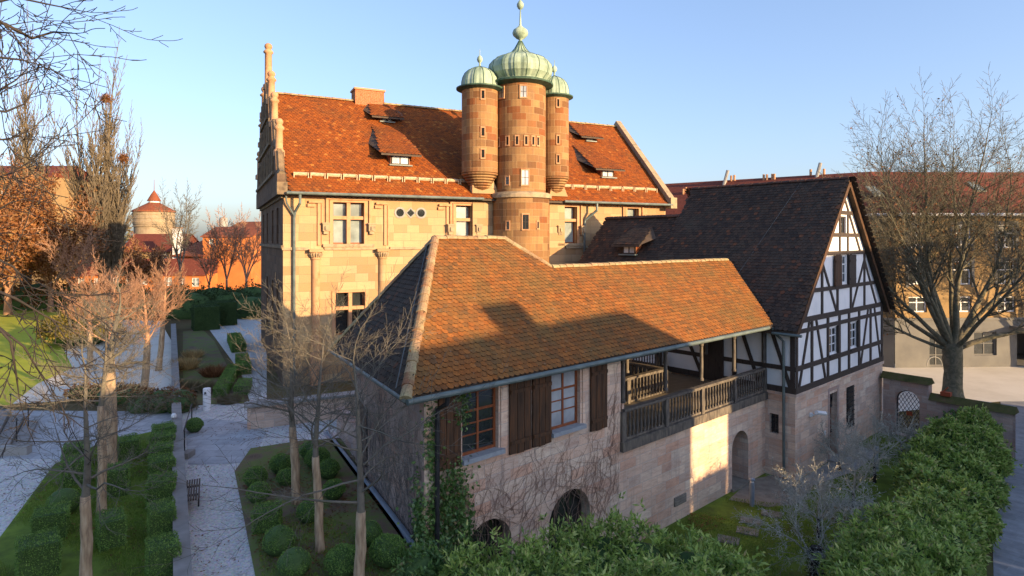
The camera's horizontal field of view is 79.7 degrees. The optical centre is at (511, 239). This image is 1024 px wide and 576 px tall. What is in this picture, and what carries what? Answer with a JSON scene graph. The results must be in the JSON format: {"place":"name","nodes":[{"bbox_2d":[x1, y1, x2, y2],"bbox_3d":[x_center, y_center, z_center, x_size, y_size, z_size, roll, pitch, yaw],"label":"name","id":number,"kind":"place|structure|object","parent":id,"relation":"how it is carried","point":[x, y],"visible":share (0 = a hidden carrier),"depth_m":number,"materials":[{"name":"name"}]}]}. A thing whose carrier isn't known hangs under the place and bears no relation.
{"place":"outdoors","nodes":[
{"label":"outdoors","id":0,"kind":"place"},
{"bbox_2d":[0,310,70,404],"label":"sunny lawn","id":1,"kind":"structure","parent":0,"point":[12,326],"depth_m":38.48,"materials":[{"name":"plant"}]},
{"bbox_2d":[0,196,59,289],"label":"beech tree","id":2,"kind":"object","parent":1,"relation":"on","point":[29,246],"visible":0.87,"depth_m":54.72,"materials":[{"name":"orange plant"}]},
{"bbox_2d":[0,2,62,283],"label":"poplar tree","id":3,"kind":"object","parent":1,"relation":"on","point":[23,98],"visible":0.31,"depth_m":66.15,"materials":[{"name":"plant"}]},
{"bbox_2d":[0,147,106,314],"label":"beech tree","id":4,"kind":"object","parent":1,"relation":"on","point":[15,206],"visible":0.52,"depth_m":58.89,"materials":[{"name":"orange plant"}]},
{"bbox_2d":[0,175,113,311],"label":"beech tree","id":5,"kind":"object","parent":1,"relation":"on","point":[50,273],"visible":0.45,"depth_m":60.47,"materials":[{"name":"orange plant"}]},
{"bbox_2d":[30,307,125,345],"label":"shrub","id":6,"kind":"object","parent":1,"relation":"on","point":[51,335],"visible":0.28,"depth_m":41.06,"materials":[{"name":"plant"}]},
{"bbox_2d":[0,166,98,287],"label":"house","id":7,"kind":"structure","parent":0,"point":[62,191],"depth_m":113.55,"materials":[{"name":"white paint"}]},
{"bbox_2d":[45,488,80,512],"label":"round bush","id":8,"kind":"object","parent":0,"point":[73,495],"visible":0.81,"depth_m":15.95,"materials":[{"name":"green plant"}]},
{"bbox_2d":[0,431,151,575],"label":"lawn","id":9,"kind":"structure","parent":0,"point":[69,558],"depth_m":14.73,"materials":[{"name":"plant"}]},
{"bbox_2d":[13,526,63,575],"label":"bush","id":10,"kind":"object","parent":9,"relation":"on","point":[39,554],"visible":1,"depth_m":13.02,"materials":[{"name":"green plant"}]},
{"bbox_2d":[27,500,71,538],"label":"bush","id":11,"kind":"object","parent":9,"relation":"on","point":[48,516],"visible":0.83,"depth_m":14.70,"materials":[{"name":"green plant"}]},
{"bbox_2d":[59,453,92,487],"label":"bush","id":12,"kind":"object","parent":9,"relation":"on","point":[67,482],"visible":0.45,"depth_m":17.90,"materials":[{"name":"green plant"}]},
{"bbox_2d":[10,287,171,514],"bbox_3d":[-10.491,4.181,15.788,3.771,6.249,3.476,0,0,18],"label":"lime tree","id":13,"kind":"object","parent":9,"relation":"on","point":[102,494],"visible":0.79,"depth_m":15.87,"materials":[{"name":"beige plant"}]},
{"bbox_2d":[0,290,203,575],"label":"lime tree","id":14,"kind":"object","parent":9,"relation":"on","point":[86,549],"visible":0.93,"depth_m":12.75,"materials":[{"name":"beige plant"}]},
{"bbox_2d":[94,506,127,553],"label":"bush","id":15,"kind":"object","parent":9,"relation":"on","point":[106,539],"visible":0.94,"depth_m":14.26,"materials":[{"name":"green plant"}]},
{"bbox_2d":[95,460,131,498],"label":"bush","id":16,"kind":"object","parent":9,"relation":"on","point":[112,474],"visible":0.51,"depth_m":17.15,"materials":[{"name":"green plant"}]},
{"bbox_2d":[117,432,141,461],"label":"bush","id":17,"kind":"object","parent":9,"relation":"on","point":[129,440],"visible":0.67,"depth_m":19.98,"materials":[{"name":"green plant"}]},
{"bbox_2d":[69,253,192,464],"bbox_3d":[-11.962,3.865,19.195,2.948,6.889,4.525,0,0,-42],"label":"lime tree","id":18,"kind":"object","parent":9,"relation":"on","point":[113,428],"visible":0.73,"depth_m":18.96,"materials":[{"name":"beige plant"}]},
{"bbox_2d":[144,470,177,510],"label":"bush","id":19,"kind":"object","parent":9,"relation":"on","point":[160,491],"visible":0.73,"depth_m":16.31,"materials":[{"name":"green plant"}]},
{"bbox_2d":[146,495,177,538],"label":"bush","id":20,"kind":"object","parent":9,"relation":"on","point":[159,520],"visible":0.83,"depth_m":14.61,"materials":[{"name":"green plant"}]},
{"bbox_2d":[147,452,176,477],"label":"bush","id":21,"kind":"object","parent":9,"relation":"on","point":[159,460],"visible":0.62,"depth_m":18.12,"materials":[{"name":"green plant"}]},
{"bbox_2d":[144,529,181,575],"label":"bush","id":22,"kind":"object","parent":9,"relation":"on","point":[161,549],"visible":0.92,"depth_m":12.93,"materials":[{"name":"green plant"}]},
{"bbox_2d":[0,410,171,458],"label":"terrace paving","id":23,"kind":"structure","parent":0,"point":[145,424],"depth_m":23.64,"materials":[{"name":"stone"}]},
{"bbox_2d":[0,409,37,455],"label":"garden steps","id":24,"kind":"structure","parent":23,"relation":"on","point":[23,450],"depth_m":22.07,"materials":[{"name":"grey stone"}]},
{"bbox_2d":[13,320,170,403],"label":"sunlit path","id":25,"kind":"structure","parent":0,"point":[165,381],"depth_m":34.06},
{"bbox_2d":[73,259,217,291],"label":"house","id":26,"kind":"structure","parent":0,"point":[199,276],"depth_m":115.56,"materials":[{"name":"orange paint"}]},
{"bbox_2d":[131,190,175,233],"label":"round tower","id":27,"kind":"structure","parent":0,"point":[142,222],"depth_m":204.92,"materials":[{"name":"stone"}]},
{"bbox_2d":[123,234,198,258],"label":"house","id":28,"kind":"structure","parent":0,"point":[150,241],"depth_m":133.16,"materials":[{"name":"red paint"}]},
{"bbox_2d":[0,293,419,551],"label":"garden ground","id":29,"kind":"structure","parent":0,"point":[182,325],"depth_m":30.77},
{"bbox_2d":[0,459,60,535],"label":"gravel yard","id":30,"kind":"structure","parent":29,"relation":"on","point":[6,518],"depth_m":18.12,"materials":[{"name":"gravel"}]},
{"bbox_2d":[35,226,97,309],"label":"bare tree","id":31,"kind":"object","parent":29,"relation":"on","point":[66,277],"visible":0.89,"depth_m":55.02,"materials":[{"name":"plant"}]},
{"bbox_2d":[0,277,146,310],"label":"beech hedge","id":32,"kind":"object","parent":29,"relation":"on","point":[20,290],"visible":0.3,"depth_m":62.53,"materials":[{"name":"orange plant"}]},
{"bbox_2d":[55,257,126,368],"bbox_3d":[-23.872,4.133,34.433,3.507,6.356,2.714,0,0,-6],"label":"lime tree","id":33,"kind":"object","parent":29,"relation":"on","point":[83,288],"visible":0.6,"depth_m":34.42,"materials":[{"name":"beige plant"}]},
{"bbox_2d":[0,0,182,460],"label":"overhanging tree","id":34,"kind":"object","parent":29,"relation":"on","point":[6,87],"visible":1,"depth_m":6.08,"materials":[{"name":"brown plant"}]},
{"bbox_2d":[42,39,144,286],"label":"poplar tree","id":35,"kind":"object","parent":29,"relation":"on","point":[111,201],"visible":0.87,"depth_m":64.64,"materials":[{"name":"plant"}]},
{"bbox_2d":[54,249,165,370],"bbox_3d":[-16.292,3.737,25.664,3.479,7.142,4.358,0,0,20],"label":"lime tree","id":36,"kind":"object","parent":29,"relation":"on","point":[124,295],"visible":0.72,"depth_m":25.46,"materials":[{"name":"beige plant"}]},
{"bbox_2d":[94,256,177,389],"bbox_3d":[-16.804,4.025,27.637,2.902,6.603,3.329,0,0,-45],"label":"lime tree","id":37,"kind":"object","parent":29,"relation":"on","point":[145,374],"visible":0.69,"depth_m":27.68,"materials":[{"name":"beige plant"}]},
{"bbox_2d":[87,385,197,405],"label":"ground shrub","id":38,"kind":"object","parent":29,"relation":"on","point":[121,400],"visible":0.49,"depth_m":26.76,"materials":[{"name":"green plant"}]},
{"bbox_2d":[114,231,171,284],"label":"beech tree","id":39,"kind":"object","parent":29,"relation":"on","point":[137,258],"visible":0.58,"depth_m":74.66,"materials":[{"name":"orange plant"}]},
{"bbox_2d":[117,391,199,413],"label":"ground shrub","id":40,"kind":"object","parent":29,"relation":"on","point":[187,401],"visible":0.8,"depth_m":25.39,"materials":[{"name":"plant"}]},
{"bbox_2d":[143,255,194,370],"bbox_3d":[-19.095,3.975,33.711,2.781,6.703,2.886,0,0,-37],"label":"lime tree","id":41,"kind":"object","parent":29,"relation":"on","point":[158,278],"visible":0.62,"depth_m":33.71,"materials":[{"name":"beige plant"}]},
{"bbox_2d":[148,178,201,284],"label":"birch tree","id":42,"kind":"object","parent":29,"relation":"on","point":[178,230],"visible":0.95,"depth_m":75.01,"materials":[{"name":"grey plant"}]},
{"bbox_2d":[171,324,192,575],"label":"parapet wall","id":43,"kind":"structure","parent":29,"relation":"on","point":[181,527],"depth_m":16.52,"materials":[{"name":"stone"}]},
{"bbox_2d":[105,278,260,319],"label":"dark shrubbery","id":44,"kind":"object","parent":29,"relation":"on","point":[202,295],"visible":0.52,"depth_m":56.27,"materials":[{"name":"plant"}]},
{"bbox_2d":[178,222,229,287],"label":"bare tree","id":45,"kind":"object","parent":29,"relation":"on","point":[213,248],"visible":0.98,"depth_m":65.57,"materials":[{"name":"plant"}]},
{"bbox_2d":[191,303,220,330],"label":"hedge","id":46,"kind":"object","parent":29,"relation":"on","point":[204,317],"visible":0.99,"depth_m":48.91,"materials":[{"name":"plant"}]},
{"bbox_2d":[183,330,244,404],"bbox_3d":[-19.352,7.195,37.972,2.442,0.030,26.524,0,0,-30],"label":"planting bed","id":47,"kind":"object","parent":29,"relation":"on","point":[199,340],"visible":0.49,"depth_m":38.13,"materials":[{"name":"plant"}]},
{"bbox_2d":[212,363,237,397],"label":"hedge","id":48,"kind":"object","parent":47,"relation":"on","point":[230,374],"visible":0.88,"depth_m":29.82,"materials":[{"name":"green plant"}]},
{"bbox_2d":[204,299,237,325],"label":"hedge","id":49,"kind":"object","parent":29,"relation":"on","point":[228,313],"visible":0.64,"depth_m":51.54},
{"bbox_2d":[203,205,251,289],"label":"bare tree","id":50,"kind":"object","parent":29,"relation":"on","point":[232,258],"visible":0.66,"depth_m":67.63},
{"bbox_2d":[226,332,246,352],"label":"hedge","id":51,"kind":"object","parent":29,"relation":"on","point":[242,344],"visible":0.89,"depth_m":39.87,"materials":[{"name":"green plant"}]},
{"bbox_2d":[215,202,260,287],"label":"bare tree","id":52,"kind":"object","parent":29,"relation":"on","point":[250,242],"visible":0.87,"depth_m":66.19,"materials":[{"name":"plant"}]},
{"bbox_2d":[210,319,266,400],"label":"gravel walk","id":53,"kind":"structure","parent":29,"relation":"on","point":[220,336],"depth_m":41.81,"materials":[{"name":"gravel"}]},
{"bbox_2d":[244,390,354,429],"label":"terrace wall","id":54,"kind":"structure","parent":29,"relation":"on","point":[265,419],"depth_m":23.76,"materials":[{"name":"grey stone"}]},
{"bbox_2d":[235,438,409,575],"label":"planting bed","id":55,"kind":"object","parent":29,"relation":"on","point":[344,474],"visible":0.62,"depth_m":16.35,"materials":[{"name":"plant"}]},
{"bbox_2d":[242,466,267,486],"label":"round bush","id":56,"kind":"object","parent":55,"relation":"on","point":[251,476],"visible":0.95,"depth_m":17.69,"materials":[{"name":"green plant"}]},
{"bbox_2d":[245,481,271,503],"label":"round bush","id":57,"kind":"object","parent":55,"relation":"on","point":[258,486],"visible":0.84,"depth_m":16.63,"materials":[{"name":"green plant"}]},
{"bbox_2d":[250,498,282,534],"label":"bush","id":58,"kind":"object","parent":55,"relation":"on","point":[264,525],"visible":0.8,"depth_m":15.02,"materials":[{"name":"green plant"}]},
{"bbox_2d":[189,272,359,504],"bbox_3d":[-6.358,4.103,16.528,3.511,6.405,5.792,0,0,20],"label":"lime tree","id":59,"kind":"object","parent":55,"relation":"on","point":[295,470],"visible":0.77,"depth_m":16.66,"materials":[{"name":"beige plant"}]},
{"bbox_2d":[261,524,295,556],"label":"round bush","id":60,"kind":"object","parent":55,"relation":"on","point":[276,540],"visible":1,"depth_m":13.83,"materials":[{"name":"green plant"}]},
{"bbox_2d":[268,452,290,474],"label":"round bush","id":61,"kind":"object","parent":55,"relation":"on","point":[279,462],"visible":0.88,"depth_m":18.70,"materials":[{"name":"green plant"}]},
{"bbox_2d":[276,546,311,575],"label":"round bush","id":62,"kind":"object","parent":55,"relation":"on","point":[296,561],"visible":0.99,"depth_m":12.89,"materials":[{"name":"green plant"}]},
{"bbox_2d":[199,267,398,552],"bbox_3d":[-4.321,3.891,14.849,5.889,6.823,3.965,0,0,36],"label":"lime tree","id":63,"kind":"object","parent":55,"relation":"on","point":[319,537],"visible":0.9,"depth_m":14.24,"materials":[{"name":"beige plant"}]},
{"bbox_2d":[296,498,314,523],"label":"round bush","id":64,"kind":"object","parent":55,"relation":"on","point":[302,509],"visible":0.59,"depth_m":15.43,"materials":[{"name":"green plant"}]},
{"bbox_2d":[125,260,510,575],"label":"lime tree","id":65,"kind":"object","parent":55,"relation":"on","point":[360,552],"visible":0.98,"depth_m":12.65,"materials":[{"name":"beige plant"}]},
{"bbox_2d":[239,440,400,575],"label":"fallen leaves","id":66,"kind":"object","parent":55,"relation":"on","point":[323,517],"visible":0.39,"depth_m":16.00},
{"bbox_2d":[320,458,340,478],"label":"round bush","id":67,"kind":"object","parent":55,"relation":"on","point":[330,468],"visible":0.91,"depth_m":18.32,"materials":[{"name":"green plant"}]},
{"bbox_2d":[322,478,345,499],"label":"round bush","id":68,"kind":"object","parent":55,"relation":"on","point":[335,493],"visible":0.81,"depth_m":16.85,"materials":[{"name":"green plant"}]},
{"bbox_2d":[323,543,355,575],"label":"round bush","id":69,"kind":"object","parent":55,"relation":"on","point":[338,559],"visible":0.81,"depth_m":12.91,"materials":[{"name":"green plant"}]},
{"bbox_2d":[353,520,382,546],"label":"round bush","id":70,"kind":"object","parent":55,"relation":"on","point":[374,530],"visible":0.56,"depth_m":14.30,"materials":[{"name":"green plant"}]},
{"bbox_2d":[368,533,405,568],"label":"round bush","id":71,"kind":"object","parent":55,"relation":"on","point":[387,549],"visible":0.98,"depth_m":13.34,"materials":[{"name":"green plant"}]},
{"bbox_2d":[255,0,676,386],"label":"manor house","id":72,"kind":"structure","parent":29,"relation":"on","point":[368,187],"depth_m":33.94,"materials":[{"name":"stone"}]},
{"bbox_2d":[333,202,362,243],"bbox_3d":[-8.502,-0.860,31.687,1.570,2.120,0.070,0,0,-26],"label":"window","id":73,"kind":"structure","parent":72,"relation":"in","point":[339,209],"depth_m":31.64,"materials":[{"name":"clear glass"}]},
{"bbox_2d":[336,292,363,334],"bbox_3d":[-8.425,3.765,31.725,1.500,2.170,0.070,0,0,-26],"label":"window","id":74,"kind":"structure","parent":72,"relation":"in","point":[357,297],"depth_m":31.64,"materials":[{"name":"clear glass"}]},
{"bbox_2d":[456,206,469,235],"bbox_3d":[-2.829,-0.860,34.451,0.950,2.120,0.070,0,0,-26],"label":"window","id":75,"kind":"structure","parent":72,"relation":"in","point":[462,227],"depth_m":34.49,"materials":[{"name":"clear glass"}]},
{"bbox_2d":[565,207,573,242],"bbox_3d":[3.397,-0.910,37.484,0.900,2.220,0.070,0,0,-26],"label":"window","id":76,"kind":"structure","parent":72,"relation":"in","point":[569,211],"depth_m":37.54,"materials":[{"name":"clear glass"}]},
{"bbox_2d":[185,419,265,464],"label":"slab paving","id":77,"kind":"structure","parent":0,"point":[206,448],"depth_m":21.88,"materials":[{"name":"stone"}]},
{"bbox_2d":[182,401,352,575],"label":"gravel path","id":78,"kind":"structure","parent":0,"point":[203,517],"depth_m":16.26,"materials":[{"name":"gravel"}]},
{"bbox_2d":[391,534,481,575],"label":"corner shrub","id":79,"kind":"object","parent":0,"point":[418,563],"visible":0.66,"depth_m":12.57,"materials":[{"name":"green plant"}]},
{"bbox_2d":[0,0,1023,241],"label":"sky","id":80,"kind":"structure","parent":0,"point":[705,89],"materials":[{"name":"blue"}]},
{"bbox_2d":[125,242,1000,575],"bbox_3d":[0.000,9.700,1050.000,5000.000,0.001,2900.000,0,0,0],"label":"ground","id":81,"kind":"structure","parent":0,"point":[989,566],"depth_m":32.78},
{"bbox_2d":[200,227,260,289],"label":"house","id":82,"kind":"structure","parent":81,"relation":"on","point":[236,276],"depth_m":120.00,"materials":[{"name":"orange paint"}]},
{"bbox_2d":[323,235,773,564],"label":"gallery house","id":83,"kind":"structure","parent":81,"relation":"on","point":[569,336],"depth_m":18.38,"materials":[{"name":"orange stone"}]},
{"bbox_2d":[355,372,422,534],"bbox_3d":[-3.558,5.651,17.003,0.028,4.084,6.248,0,0,-28],"label":"climbing vine","id":84,"kind":"object","parent":83,"relation":"attached to","point":[412,494],"visible":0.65,"depth_m":16.28,"materials":[{"name":"plant"}]},
{"bbox_2d":[407,435,431,553],"bbox_3d":[-2.172,6.643,14.344,0.315,4.103,1.413,0,0,-33],"label":"ivy","id":85,"kind":"object","parent":83,"relation":"attached to","point":[416,522],"visible":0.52,"depth_m":14.30,"materials":[{"name":"green plant"}]},
{"bbox_2d":[395,393,481,557],"bbox_3d":[-1.710,6.579,14.408,2.485,6.966,0.316,0,0,-41],"label":"ivy","id":86,"kind":"object","parent":83,"relation":"attached to","point":[446,494],"visible":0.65,"depth_m":14.58,"materials":[{"name":"green plant"}]},
{"bbox_2d":[462,387,495,455],"bbox_3d":[-0.884,4.540,15.462,1.170,1.580,0.070,0,0,-42],"label":"window","id":87,"kind":"structure","parent":83,"relation":"in","point":[483,420],"depth_m":15.54,"materials":[{"name":"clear glass"}]},
{"bbox_2d":[472,518,502,564],"bbox_3d":[-0.834,8.500,15.796,1.570,2.800,0.060,0,0,-42],"label":"arched window","id":88,"kind":"structure","parent":83,"relation":"in","point":[495,521],"depth_m":15.99,"materials":[{"name":"black glass"}]},
{"bbox_2d":[440,428,618,557],"bbox_3d":[0.770,7.019,16.714,6.882,2.938,0.028,0,0,-42],"label":"climbing vine","id":89,"kind":"object","parent":83,"relation":"attached to","point":[557,493],"visible":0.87,"depth_m":16.86,"materials":[{"name":"plant"}]},
{"bbox_2d":[551,370,576,429],"bbox_3d":[1.433,4.525,17.544,1.200,1.610,0.070,0,0,-42],"label":"window","id":90,"kind":"structure","parent":83,"relation":"in","point":[564,385],"depth_m":17.54,"materials":[{"name":"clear glass"}]},
{"bbox_2d":[549,489,581,549],"bbox_3d":[1.416,8.530,17.817,1.740,2.740,0.060,0,0,-42],"label":"arched window","id":91,"kind":"structure","parent":83,"relation":"in","point":[561,514],"depth_m":17.98,"materials":[{"name":"black glass"}]},
{"bbox_2d":[578,176,894,480],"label":"timber framed house","id":92,"kind":"structure","parent":81,"relation":"on","point":[802,256],"depth_m":27.97,"materials":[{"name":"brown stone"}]},
{"bbox_2d":[705,339,723,380],"bbox_3d":[8.973,5.275,27.227,0.060,1.950,0.900,0,0,-42],"label":"gallery door","id":93,"kind":"structure","parent":92,"relation":"in","point":[714,363],"depth_m":27.18,"materials":[{"name":"wood"}]},
{"bbox_2d":[880,371,1018,459],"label":"gate wall","id":94,"kind":"structure","parent":81,"relation":"on","point":[895,385],"depth_m":29.54,"materials":[{"name":"pink stone"}]},
{"bbox_2d":[729,475,812,506],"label":"yard paving","id":95,"kind":"structure","parent":0,"point":[766,485],"depth_m":23.61,"materials":[{"name":"stone"}]},
{"bbox_2d":[640,433,986,575],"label":"front lawn","id":96,"kind":"structure","parent":0,"point":[720,505],"depth_m":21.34,"materials":[{"name":"plant"}]},
{"bbox_2d":[437,491,769,575],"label":"laurel hedge","id":97,"kind":"object","parent":96,"relation":"on","point":[596,554],"visible":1,"depth_m":12.40,"materials":[{"name":"green plant"}]},
{"bbox_2d":[731,457,894,575],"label":"bare shrub","id":98,"kind":"object","parent":96,"relation":"on","point":[800,535],"visible":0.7,"depth_m":17.40,"materials":[{"name":"grey plant"}]},
{"bbox_2d":[765,460,884,538],"bbox_3d":[10.210,8.501,19.859,3.335,2.618,3.482,0,0,0],"label":"bare shrub","id":99,"kind":"object","parent":96,"relation":"on","point":[825,489],"visible":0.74,"depth_m":19.89,"materials":[{"name":"grey plant"}]},
{"bbox_2d":[812,416,874,471],"bbox_3d":[13.766,8.625,25.775,2.605,2.372,2.495,0,0,21],"label":"bare shrub","id":100,"kind":"object","parent":96,"relation":"on","point":[823,438],"visible":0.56,"depth_m":25.74,"materials":[{"name":"grey plant"}]},
{"bbox_2d":[788,423,900,508],"bbox_3d":[11.810,8.177,22.341,2.672,3.264,3.429,0,0,-31],"label":"bare shrub","id":101,"kind":"object","parent":96,"relation":"on","point":[858,479],"visible":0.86,"depth_m":21.97,"materials":[{"name":"grey plant"}]},
{"bbox_2d":[825,400,944,482],"bbox_3d":[14.719,8.139,24.445,4.386,3.340,3.181,0,0,0],"label":"bare shrub","id":102,"kind":"object","parent":96,"relation":"on","point":[872,445],"visible":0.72,"depth_m":24.46,"materials":[{"name":"grey plant"}]},
{"bbox_2d":[811,486,987,575],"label":"laurel hedge","id":103,"kind":"object","parent":96,"relation":"on","point":[908,540],"visible":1,"depth_m":14.39,"materials":[{"name":"green plant"}]},
{"bbox_2d":[870,408,929,452],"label":"bare shrub","id":104,"kind":"object","parent":96,"relation":"on","point":[909,432],"visible":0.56,"depth_m":27.90,"materials":[{"name":"grey plant"}]},
{"bbox_2d":[890,403,1022,570],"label":"laurel hedge","id":105,"kind":"object","parent":96,"relation":"on","point":[971,463],"visible":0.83,"depth_m":21.80,"materials":[{"name":"green plant"}]},
{"bbox_2d":[800,447,873,484],"bbox_3d":[14.270,9.674,26.374,6.300,0.001,1.150,0,0,-42],"label":"house apron","id":106,"kind":"object","parent":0,"point":[820,471],"visible":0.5,"depth_m":25.74,"materials":[{"name":"stone"}]},
{"bbox_2d":[883,364,1023,410],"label":"plaza","id":107,"kind":"structure","parent":0,"point":[991,384],"depth_m":41.68,"materials":[{"name":"stone"}]},
{"bbox_2d":[665,163,1023,367],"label":"long building","id":108,"kind":"structure","parent":107,"relation":"on","point":[1005,351],"depth_m":46.83,"materials":[{"name":"white paint"}]},
{"bbox_2d":[974,332,994,354],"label":"window","id":109,"kind":"structure","parent":108,"relation":"in","point":[988,347],"depth_m":46.96,"materials":[{"name":"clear glass"}]},
{"bbox_2d":[819,64,1023,397],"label":"plane tree","id":110,"kind":"object","parent":107,"relation":"on","point":[952,340],"visible":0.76,"depth_m":37.27,"materials":[{"name":"brown plant"}]},
{"bbox_2d":[993,401,1023,575],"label":"street","id":111,"kind":"structure","parent":0,"point":[1008,557],"depth_m":21.11,"materials":[{"name":"asphalt"}]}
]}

